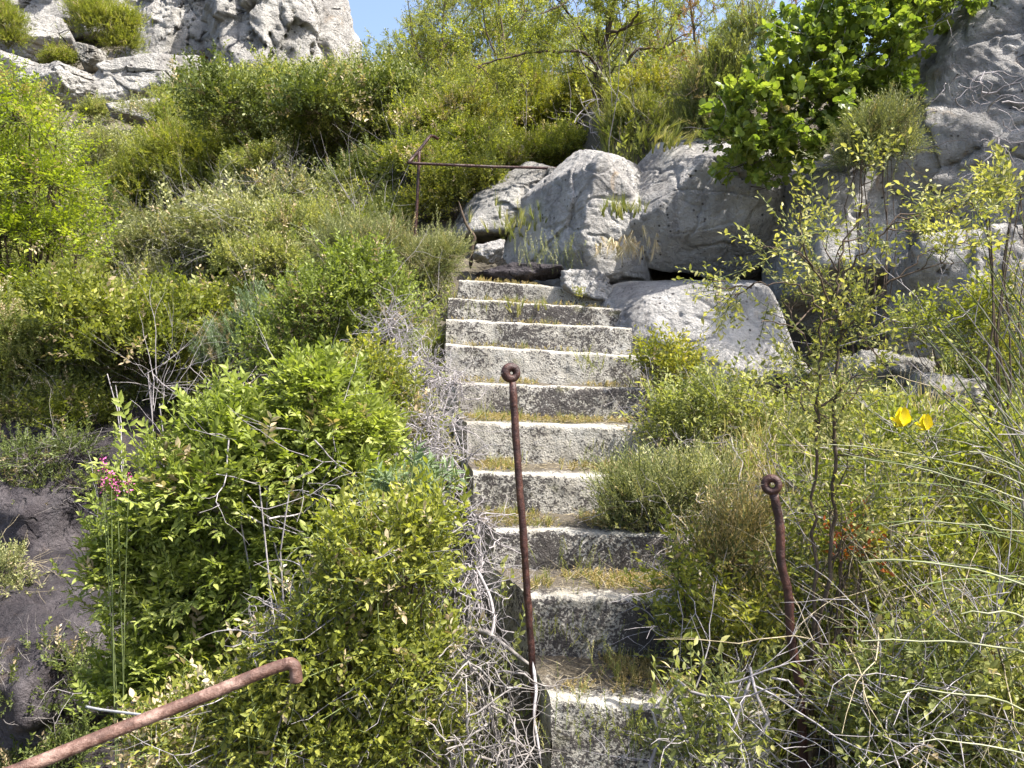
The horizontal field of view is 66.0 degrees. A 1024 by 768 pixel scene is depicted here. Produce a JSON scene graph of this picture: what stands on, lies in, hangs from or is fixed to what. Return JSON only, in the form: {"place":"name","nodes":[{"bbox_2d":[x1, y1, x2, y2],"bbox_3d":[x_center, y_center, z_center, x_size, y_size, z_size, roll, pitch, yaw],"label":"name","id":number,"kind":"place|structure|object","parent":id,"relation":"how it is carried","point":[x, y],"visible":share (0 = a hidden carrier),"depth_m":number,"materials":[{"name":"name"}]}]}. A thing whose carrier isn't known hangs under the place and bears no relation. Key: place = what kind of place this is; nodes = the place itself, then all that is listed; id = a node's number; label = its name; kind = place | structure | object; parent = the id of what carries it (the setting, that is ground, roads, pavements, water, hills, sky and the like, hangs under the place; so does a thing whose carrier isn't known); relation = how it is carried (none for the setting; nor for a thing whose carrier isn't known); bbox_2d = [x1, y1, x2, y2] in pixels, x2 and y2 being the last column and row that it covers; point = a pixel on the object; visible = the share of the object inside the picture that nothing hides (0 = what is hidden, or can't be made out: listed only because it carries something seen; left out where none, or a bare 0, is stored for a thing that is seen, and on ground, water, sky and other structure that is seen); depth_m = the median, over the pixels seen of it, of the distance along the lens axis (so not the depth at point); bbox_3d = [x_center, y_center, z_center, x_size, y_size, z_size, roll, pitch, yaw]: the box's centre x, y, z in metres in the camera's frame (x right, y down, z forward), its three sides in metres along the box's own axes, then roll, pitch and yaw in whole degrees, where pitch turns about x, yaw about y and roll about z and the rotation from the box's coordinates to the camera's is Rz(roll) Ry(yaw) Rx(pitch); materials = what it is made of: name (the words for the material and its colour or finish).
{"place":"outdoors","nodes":[
{"label":"outdoors","id":0,"kind":"place"},
{"bbox_2d":[1,39,1023,767],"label":"hillside","id":1,"kind":"structure","parent":0,"point":[657,275],"depth_m":5.20,"materials":[{"name":"soil"}]},
{"bbox_2d":[0,0,38,54],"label":"evergreen shrub","id":2,"kind":"object","parent":1,"relation":"on","point":[12,20],"visible":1,"depth_m":26.69,"materials":[{"name":"green plant"}]},
{"bbox_2d":[0,515,66,600],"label":"dry shrub","id":3,"kind":"object","parent":1,"relation":"on","point":[9,554],"visible":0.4,"depth_m":5.03,"materials":[{"name":"green plant"}]},
{"bbox_2d":[0,14,74,62],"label":"outcrop","id":4,"kind":"object","parent":1,"relation":"on","point":[45,27],"visible":0.45,"depth_m":29.55,"materials":[{"name":"stone"}]},
{"bbox_2d":[0,707,109,767],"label":"shrub","id":5,"kind":"object","parent":1,"relation":"on","point":[9,758],"visible":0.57,"depth_m":4.33,"materials":[{"name":"green plant"}]},
{"bbox_2d":[16,61,98,111],"bbox_3d":[-12.470,-8.044,21.924,2.391,1.534,2.094,1,1,35],"label":"outcrop","id":6,"kind":"object","parent":1,"relation":"on","point":[78,83],"visible":0.38,"depth_m":21.14,"materials":[{"name":"stone"}]},
{"bbox_2d":[0,273,115,412],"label":"shrub","id":7,"kind":"object","parent":1,"relation":"on","point":[19,344],"visible":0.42,"depth_m":6.77,"materials":[{"name":"green plant"}]},
{"bbox_2d":[0,382,121,514],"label":"shrub","id":8,"kind":"object","parent":1,"relation":"on","point":[21,443],"visible":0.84,"depth_m":5.96,"materials":[{"name":"green plant"}]},
{"bbox_2d":[0,50,122,306],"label":"acid green tree","id":9,"kind":"object","parent":1,"relation":"on","point":[17,163],"visible":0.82,"depth_m":7.86,"materials":[{"name":"green plant"}]},
{"bbox_2d":[0,358,137,435],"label":"scrub bush","id":10,"kind":"object","parent":1,"relation":"on","point":[60,413],"visible":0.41,"depth_m":6.48,"materials":[{"name":"green plant"}]},
{"bbox_2d":[0,395,163,552],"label":"ravine rock","id":11,"kind":"object","parent":1,"relation":"on","point":[57,528],"visible":0.12,"depth_m":5.95,"materials":[{"name":"stone"}]},
{"bbox_2d":[0,330,141,428],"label":"shrub","id":12,"kind":"object","parent":11,"relation":"on","point":[4,400],"visible":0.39,"depth_m":6.59,"materials":[{"name":"green plant"}]},
{"bbox_2d":[0,549,173,767],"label":"ravine rock","id":13,"kind":"object","parent":1,"relation":"on","point":[16,604],"visible":0.41,"depth_m":4.53,"materials":[{"name":"stone"}]},
{"bbox_2d":[13,613,106,713],"bbox_3d":[-2.526,1.582,4.428,0.866,0.590,0.562,0,1,0],"label":"ravine growth","id":14,"kind":"object","parent":13,"relation":"on","point":[58,666],"visible":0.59,"depth_m":4.39,"materials":[{"name":"green plant"}]},
{"bbox_2d":[31,112,147,179],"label":"scrub bush","id":15,"kind":"object","parent":1,"relation":"on","point":[94,135],"visible":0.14,"depth_m":13.11,"materials":[{"name":"green plant"}]},
{"bbox_2d":[55,0,152,58],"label":"evergreen shrub","id":16,"kind":"object","parent":1,"relation":"on","point":[122,25],"visible":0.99,"depth_m":25.46,"materials":[{"name":"green plant"}]},
{"bbox_2d":[98,456,134,767],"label":"pink valerian","id":17,"kind":"object","parent":1,"relation":"on","point":[113,647],"visible":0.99,"depth_m":2.97,"materials":[{"name":"plant"}]},
{"bbox_2d":[49,323,218,423],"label":"shrub","id":18,"kind":"object","parent":1,"relation":"on","point":[138,379],"visible":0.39,"depth_m":6.98,"materials":[{"name":"green plant"}]},
{"bbox_2d":[77,53,202,104],"bbox_3d":[-11.124,-8.599,22.364,4.654,2.091,1.983,0,1,0],"label":"outcrop","id":19,"kind":"object","parent":1,"relation":"on","point":[115,78],"visible":0.4,"depth_m":21.66,"materials":[{"name":"stone"}]},
{"bbox_2d":[4,657,302,767],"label":"pipe handrail","id":20,"kind":"object","parent":1,"relation":"on","point":[292,665],"visible":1,"depth_m":1.53,"materials":[{"name":"brown metal"}]},
{"bbox_2d":[80,220,230,288],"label":"scrub bush","id":21,"kind":"object","parent":1,"relation":"on","point":[150,258],"visible":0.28,"depth_m":8.82,"materials":[{"name":"green plant"}]},
{"bbox_2d":[126,0,208,56],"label":"cliff","id":22,"kind":"structure","parent":1,"relation":"on","point":[178,26],"depth_m":28.87,"materials":[{"name":"stone"}]},
{"bbox_2d":[10,250,328,392],"bbox_3d":[-2.948,-0.465,7.405,2.830,1.486,3.081,0,1,-7],"label":"scrub bush","id":23,"kind":"object","parent":1,"relation":"on","point":[95,307],"visible":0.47,"depth_m":6.36,"materials":[{"name":"green plant"}]},
{"bbox_2d":[84,102,281,213],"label":"evergreen shrub","id":24,"kind":"object","parent":1,"relation":"on","point":[160,146],"visible":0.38,"depth_m":12.43,"materials":[{"name":"green plant"}]},
{"bbox_2d":[84,146,307,285],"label":"twiggy shrub","id":25,"kind":"object","parent":1,"relation":"on","point":[140,234],"visible":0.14,"depth_m":9.04,"materials":[{"name":"green plant"}]},
{"bbox_2d":[150,241,313,390],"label":"broom tuft","id":26,"kind":"object","parent":1,"relation":"on","point":[218,343],"visible":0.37,"depth_m":6.24,"materials":[{"name":"green plant"}]},
{"bbox_2d":[43,316,432,767],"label":"bright bush","id":27,"kind":"object","parent":1,"relation":"on","point":[171,562],"visible":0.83,"depth_m":3.10,"materials":[{"name":"green plant"}]},
{"bbox_2d":[104,145,405,280],"bbox_3d":[-2.703,-1.866,8.465,3.673,2.003,2.848,0,1,-5],"label":"scrub bush","id":28,"kind":"object","parent":1,"relation":"on","point":[232,211],"visible":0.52,"depth_m":8.35,"materials":[{"name":"green plant"}]},
{"bbox_2d":[200,135,332,198],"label":"scrub bush","id":29,"kind":"object","parent":1,"relation":"on","point":[248,162],"visible":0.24,"depth_m":10.78,"materials":[{"name":"green plant"}]},
{"bbox_2d":[197,543,356,767],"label":"dead shrub","id":30,"kind":"object","parent":1,"relation":"on","point":[270,627],"visible":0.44,"depth_m":2.51,"materials":[{"name":"grey plant"}]},
{"bbox_2d":[199,0,361,69],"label":"cliff","id":31,"kind":"structure","parent":1,"relation":"on","point":[293,26],"depth_m":25.88,"materials":[{"name":"stone"}]},
{"bbox_2d":[201,41,362,147],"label":"scrub bush","id":32,"kind":"object","parent":1,"relation":"on","point":[285,66],"visible":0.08,"depth_m":11.39,"materials":[{"name":"green plant"}]},
{"bbox_2d":[155,38,446,189],"bbox_3d":[-2.474,-3.429,10.197,3.577,1.663,3.703,0,1,-8],"label":"scrub bush","id":33,"kind":"object","parent":1,"relation":"on","point":[290,102],"visible":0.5,"depth_m":9.18,"materials":[{"name":"green plant"}]},
{"bbox_2d":[75,456,527,767],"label":"leafy bush","id":34,"kind":"object","parent":1,"relation":"on","point":[350,693],"visible":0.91,"depth_m":2.46,"materials":[{"name":"green plant"}]},
{"bbox_2d":[197,183,428,295],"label":"scrub bush","id":35,"kind":"object","parent":1,"relation":"on","point":[283,217],"visible":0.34,"depth_m":7.01,"materials":[{"name":"green plant"}]},
{"bbox_2d":[198,349,443,767],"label":"dead shrub","id":36,"kind":"object","parent":1,"relation":"on","point":[270,518],"visible":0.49,"depth_m":2.96,"materials":[{"name":"grey plant"}]},
{"bbox_2d":[212,222,443,479],"bbox_3d":[-1.147,-0.118,4.978,1.408,1.835,1.050,1,1,29],"label":"leafy bush","id":37,"kind":"object","parent":1,"relation":"on","point":[356,277],"visible":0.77,"depth_m":4.84,"materials":[{"name":"green plant"}]},
{"bbox_2d":[305,132,411,203],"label":"dark shrub","id":38,"kind":"object","parent":1,"relation":"on","point":[365,159],"visible":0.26,"depth_m":8.76,"materials":[{"name":"green plant"}]},
{"bbox_2d":[300,60,448,152],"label":"scrub bush","id":39,"kind":"object","parent":1,"relation":"on","point":[347,123],"visible":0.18,"depth_m":9.29,"materials":[{"name":"green plant"}]},
{"bbox_2d":[1,0,766,407],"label":"dry stalks","id":40,"kind":"object","parent":1,"relation":"on","point":[353,200],"visible":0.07,"depth_m":8.30,"materials":[{"name":"beige plant"}]},
{"bbox_2d":[68,42,701,589],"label":"undergrowth","id":41,"kind":"object","parent":1,"relation":"on","point":[388,190],"visible":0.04,"depth_m":8.12,"materials":[{"name":"green plant"}]},
{"bbox_2d":[290,195,487,329],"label":"pale shrub","id":42,"kind":"object","parent":1,"relation":"on","point":[432,247],"visible":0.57,"depth_m":5.96,"materials":[{"name":"green plant"}]},
{"bbox_2d":[108,70,673,767],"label":"undergrowth","id":43,"kind":"object","parent":1,"relation":"on","point":[504,560],"visible":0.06,"depth_m":3.96,"materials":[{"name":"green plant"}]},
{"bbox_2d":[352,440,470,714],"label":"spurge plant","id":44,"kind":"object","parent":1,"relation":"on","point":[388,478],"visible":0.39,"depth_m":3.00,"materials":[{"name":"green plant"}]},
{"bbox_2d":[347,278,501,551],"bbox_3d":[-0.392,0.130,4.040,0.861,1.557,1.816,0,1,-16],"label":"dead shrub","id":45,"kind":"object","parent":1,"relation":"on","point":[434,446],"visible":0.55,"depth_m":3.96,"materials":[{"name":"grey plant"}]},
{"bbox_2d":[326,325,552,502],"bbox_3d":[-0.393,0.350,3.824,1.129,1.282,0.633,0,1,18],"label":"leafy bush","id":46,"kind":"object","parent":1,"relation":"on","point":[381,370],"visible":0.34,"depth_m":3.83,"materials":[{"name":"green plant"}]},
{"bbox_2d":[393,0,491,75],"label":"slim tree","id":47,"kind":"object","parent":1,"relation":"on","point":[426,31],"visible":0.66,"depth_m":11.84,"materials":[{"name":"green plant"}]},
{"bbox_2d":[392,138,509,223],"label":"leafy bush","id":48,"kind":"object","parent":1,"relation":"on","point":[446,184],"visible":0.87,"depth_m":7.54,"materials":[{"name":"green plant"}]},
{"bbox_2d":[359,100,544,191],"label":"scrub bush","id":49,"kind":"object","parent":1,"relation":"on","point":[401,151],"visible":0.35,"depth_m":8.14,"materials":[{"name":"green plant"}]},
{"bbox_2d":[369,58,536,143],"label":"scrub bush","id":50,"kind":"object","parent":1,"relation":"on","point":[407,111],"visible":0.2,"depth_m":8.90,"materials":[{"name":"green plant"}]},
{"bbox_2d":[404,70,522,141],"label":"yellow shrub","id":51,"kind":"object","parent":1,"relation":"on","point":[456,93],"visible":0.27,"depth_m":8.56,"materials":[{"name":"green plant"}]},
{"bbox_2d":[260,52,692,530],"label":"grass","id":52,"kind":"structure","parent":1,"relation":"on","point":[431,333],"depth_m":7.03,"materials":[{"name":"green plant"}]},
{"bbox_2d":[71,36,888,520],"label":"undergrowth","id":53,"kind":"object","parent":1,"relation":"on","point":[675,52],"visible":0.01,"depth_m":7.89,"materials":[{"name":"green plant"}]},
{"bbox_2d":[413,488,546,740],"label":"dead shrub","id":54,"kind":"object","parent":1,"relation":"on","point":[480,605],"visible":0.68,"depth_m":2.99,"materials":[{"name":"grey plant"}]},
{"bbox_2d":[390,599,584,767],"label":"dead shrub","id":55,"kind":"object","parent":1,"relation":"on","point":[499,745],"visible":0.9,"depth_m":2.41,"materials":[{"name":"grey plant"}]},
{"bbox_2d":[399,0,604,78],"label":"soft shrub","id":56,"kind":"object","parent":1,"relation":"on","point":[449,50],"visible":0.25,"depth_m":12.09,"materials":[{"name":"green plant"}]},
{"bbox_2d":[452,161,555,241],"bbox_3d":[0.059,-1.723,7.310,1.580,0.907,1.002,0,1,0],"label":"boulder","id":57,"kind":"object","parent":1,"relation":"on","point":[519,183],"visible":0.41,"depth_m":7.03,"materials":[{"name":"stone"}]},
{"bbox_2d":[458,0,568,59],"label":"slim tree","id":58,"kind":"object","parent":1,"relation":"on","point":[475,14],"visible":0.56,"depth_m":11.40,"materials":[{"name":"green plant"}]},
{"bbox_2d":[460,100,588,171],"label":"scrub bush","id":59,"kind":"object","parent":1,"relation":"on","point":[561,142],"visible":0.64,"depth_m":8.13,"materials":[{"name":"green plant"}]},
{"bbox_2d":[470,31,590,136],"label":"soft shrub","id":60,"kind":"object","parent":1,"relation":"on","point":[537,76],"visible":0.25,"depth_m":9.24,"materials":[{"name":"green plant"}]},
{"bbox_2d":[539,58,599,125],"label":"yellow shrub","id":61,"kind":"object","parent":1,"relation":"on","point":[564,87],"visible":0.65,"depth_m":8.86,"materials":[{"name":"green plant"}]},
{"bbox_2d":[503,149,652,286],"bbox_3d":[0.606,-1.250,6.553,1.570,1.567,1.013,0,1,0],"label":"boulder","id":62,"kind":"object","parent":1,"relation":"on","point":[569,194],"visible":0.52,"depth_m":6.19,"materials":[{"name":"grey stone"}]},
{"bbox_2d":[418,0,741,162],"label":"spindly tree","id":63,"kind":"object","parent":1,"relation":"on","point":[637,23],"visible":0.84,"depth_m":7.40,"materials":[{"name":"green plant"}]},
{"bbox_2d":[464,403,745,697],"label":"dry litter","id":64,"kind":"object","parent":1,"relation":"on","point":[542,466],"visible":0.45,"depth_m":3.04,"materials":[{"name":"plant"}]},
{"bbox_2d":[442,280,770,767],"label":"concrete stairs","id":65,"kind":"structure","parent":1,"relation":"on","point":[553,390],"depth_m":3.61,"materials":[{"name":"grey concrete"}]},
{"bbox_2d":[475,262,563,282],"bbox_3d":[0.057,-0.872,6.184,0.707,0.172,0.272,0,1,0],"label":"log","id":66,"kind":"object","parent":65,"relation":"on","point":[514,271],"visible":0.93,"depth_m":6.09,"materials":[{"name":"wood"}]},
{"bbox_2d":[501,363,539,731],"bbox_3d":[0.028,0.538,2.598,0.130,1.217,0.038,0,1,0],"label":"eyelet post","id":67,"kind":"object","parent":65,"relation":"on","point":[506,375],"visible":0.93,"depth_m":2.59,"materials":[{"name":"brown metal"}]},
{"bbox_2d":[450,275,711,699],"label":"grass","id":68,"kind":"structure","parent":65,"relation":"on","point":[547,517],"depth_m":3.38,"materials":[{"name":"green plant"}]},
{"bbox_2d":[606,51,685,102],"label":"yellow shrub","id":69,"kind":"object","parent":1,"relation":"on","point":[647,79],"visible":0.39,"depth_m":7.14,"materials":[{"name":"green plant"}]},
{"bbox_2d":[597,65,696,146],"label":"soft shrub","id":70,"kind":"object","parent":1,"relation":"on","point":[642,104],"visible":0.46,"depth_m":6.93,"materials":[{"name":"green plant"}]},
{"bbox_2d":[614,320,718,414],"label":"shrub","id":71,"kind":"object","parent":1,"relation":"on","point":[654,359],"visible":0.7,"depth_m":4.36,"materials":[{"name":"green plant"}]},
{"bbox_2d":[575,421,770,551],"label":"heath shrub","id":72,"kind":"object","parent":1,"relation":"on","point":[632,486],"visible":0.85,"depth_m":3.25,"materials":[{"name":"green plant"}]},
{"bbox_2d":[598,506,805,727],"bbox_3d":[0.641,0.828,2.615,0.691,0.820,0.619,0,1,0],"label":"shrub","id":73,"kind":"object","parent":1,"relation":"on","point":[690,591],"visible":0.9,"depth_m":2.63,"materials":[{"name":"green plant"}]},
{"bbox_2d":[599,279,805,400],"bbox_3d":[1.195,-0.338,5.544,1.940,0.917,1.242,0,1,0],"label":"boulder","id":74,"kind":"object","parent":1,"relation":"on","point":[648,304],"visible":0.38,"depth_m":5.20,"materials":[{"name":"grey stone"}]},
{"bbox_2d":[560,268,612,300],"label":"boulder","id":75,"kind":"object","parent":74,"relation":"on","point":[594,282],"visible":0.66,"depth_m":5.83,"materials":[{"name":"grey stone"}]},
{"bbox_2d":[586,340,819,462],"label":"shrub","id":76,"kind":"object","parent":1,"relation":"on","point":[677,400],"visible":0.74,"depth_m":3.81,"materials":[{"name":"green plant"}]},
{"bbox_2d":[629,136,795,279],"bbox_3d":[1.497,-1.440,6.334,1.937,1.269,0.945,0,1,0],"label":"boulder","id":77,"kind":"object","parent":1,"relation":"on","point":[675,183],"visible":0.52,"depth_m":5.97,"materials":[{"name":"grey stone"}]},
{"bbox_2d":[578,595,855,767],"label":"shrub","id":78,"kind":"object","parent":1,"relation":"on","point":[691,719],"visible":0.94,"depth_m":2.21,"materials":[{"name":"green plant"}]},
{"bbox_2d":[643,0,799,147],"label":"narrow shrub","id":79,"kind":"object","parent":1,"relation":"on","point":[720,59],"visible":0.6,"depth_m":6.42,"materials":[{"name":"green plant"}]},
{"bbox_2d":[662,468,808,663],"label":"flowering shrub","id":80,"kind":"object","parent":1,"relation":"on","point":[723,537],"visible":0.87,"depth_m":2.72,"materials":[{"name":"green plant"}]},
{"bbox_2d":[646,568,919,767],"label":"dead shrub","id":81,"kind":"object","parent":1,"relation":"on","point":[719,728],"visible":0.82,"depth_m":2.19,"materials":[{"name":"grey plant"}]},
{"bbox_2d":[761,474,808,767],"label":"eyelet post","id":82,"kind":"object","parent":1,"relation":"on","point":[771,492],"visible":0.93,"depth_m":2.30,"materials":[{"name":"orange metal"}]},
{"bbox_2d":[761,154,908,325],"bbox_3d":[2.615,-1.145,5.842,1.286,1.415,0.914,0,1,0],"label":"boulder","id":83,"kind":"object","parent":1,"relation":"on","point":[874,194],"visible":0.34,"depth_m":5.49,"materials":[{"name":"grey stone"}]},
{"bbox_2d":[653,288,1023,767],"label":"dead shrub","id":84,"kind":"object","parent":1,"relation":"on","point":[881,589],"visible":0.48,"depth_m":2.35,"materials":[{"name":"plant"}]},
{"bbox_2d":[685,0,992,203],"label":"broadleaf bush","id":85,"kind":"object","parent":1,"relation":"on","point":[828,38],"visible":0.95,"depth_m":5.28,"materials":[{"name":"green plant"}]},
{"bbox_2d":[658,338,1023,767],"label":"undergrowth","id":86,"kind":"object","parent":1,"relation":"on","point":[797,530],"visible":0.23,"depth_m":3.21,"materials":[{"name":"green plant"}]},
{"bbox_2d":[798,495,894,767],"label":"red plant","id":87,"kind":"object","parent":1,"relation":"on","point":[813,752],"visible":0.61,"depth_m":2.47,"materials":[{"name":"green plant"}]},
{"bbox_2d":[672,106,1023,744],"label":"sapling","id":88,"kind":"object","parent":1,"relation":"on","point":[833,305],"visible":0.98,"depth_m":2.41,"materials":[{"name":"green plant"}]},
{"bbox_2d":[699,423,1023,696],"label":"leafy bush","id":89,"kind":"object","parent":1,"relation":"on","point":[907,548],"visible":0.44,"depth_m":2.64,"materials":[{"name":"green plant"}]},
{"bbox_2d":[796,79,960,353],"bbox_3d":[2.255,-0.776,4.891,0.745,2.316,0.640,0,1,-23],"label":"heath shrub","id":90,"kind":"object","parent":1,"relation":"on","point":[875,120],"visible":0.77,"depth_m":4.81,"materials":[{"name":"green plant"}]},
{"bbox_2d":[823,348,935,401],"bbox_3d":[2.065,-0.034,4.415,0.624,0.332,0.476,0,1,0],"label":"boulder","id":91,"kind":"object","parent":1,"relation":"on","point":[893,370],"visible":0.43,"depth_m":4.24,"materials":[{"name":"stone"}]},
{"bbox_2d":[764,0,1023,346],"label":"rock face","id":92,"kind":"object","parent":1,"relation":"on","point":[989,37],"visible":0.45,"depth_m":5.21},
{"bbox_2d":[884,223,1023,370],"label":"boulder","id":93,"kind":"object","parent":92,"relation":"on","point":[931,276],"visible":0.36,"depth_m":4.87,"materials":[{"name":"grey stone"}]},
{"bbox_2d":[767,497,1023,767],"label":"leafy bush","id":94,"kind":"object","parent":1,"relation":"on","point":[988,679],"visible":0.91,"depth_m":2.07,"materials":[{"name":"green plant"}]},
{"bbox_2d":[782,370,1023,575],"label":"leafy bush","id":95,"kind":"object","parent":1,"relation":"on","point":[963,446],"visible":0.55,"depth_m":2.86,"materials":[{"name":"green plant"}]},
{"bbox_2d":[789,233,1023,415],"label":"leafy bush","id":96,"kind":"object","parent":1,"relation":"on","point":[983,322],"visible":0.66,"depth_m":3.96,"materials":[{"name":"green plant"}]},
{"bbox_2d":[825,213,1023,753],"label":"broom","id":97,"kind":"object","parent":1,"relation":"on","point":[902,417],"visible":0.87,"depth_m":2.17,"materials":[{"name":"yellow plant"}]},
{"bbox_2d":[904,372,986,412],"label":"boulder","id":98,"kind":"object","parent":1,"relation":"on","point":[948,383],"visible":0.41,"depth_m":3.81,"materials":[{"name":"stone"}]},
{"bbox_2d":[953,139,1023,512],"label":"sprig","id":99,"kind":"object","parent":1,"relation":"on","point":[1010,191],"visible":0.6,"depth_m":3.01,"materials":[{"name":"green plant"}]},
{"bbox_2d":[348,0,889,79],"label":"sky","id":100,"kind":"structure","parent":0,"point":[375,15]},
{"bbox_2d":[611,348,1023,767],"bbox_3d":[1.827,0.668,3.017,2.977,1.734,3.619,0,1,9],"label":"grass","id":101,"kind":"structure","parent":0,"point":[1011,564],"depth_m":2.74,"materials":[{"name":"green plant"}]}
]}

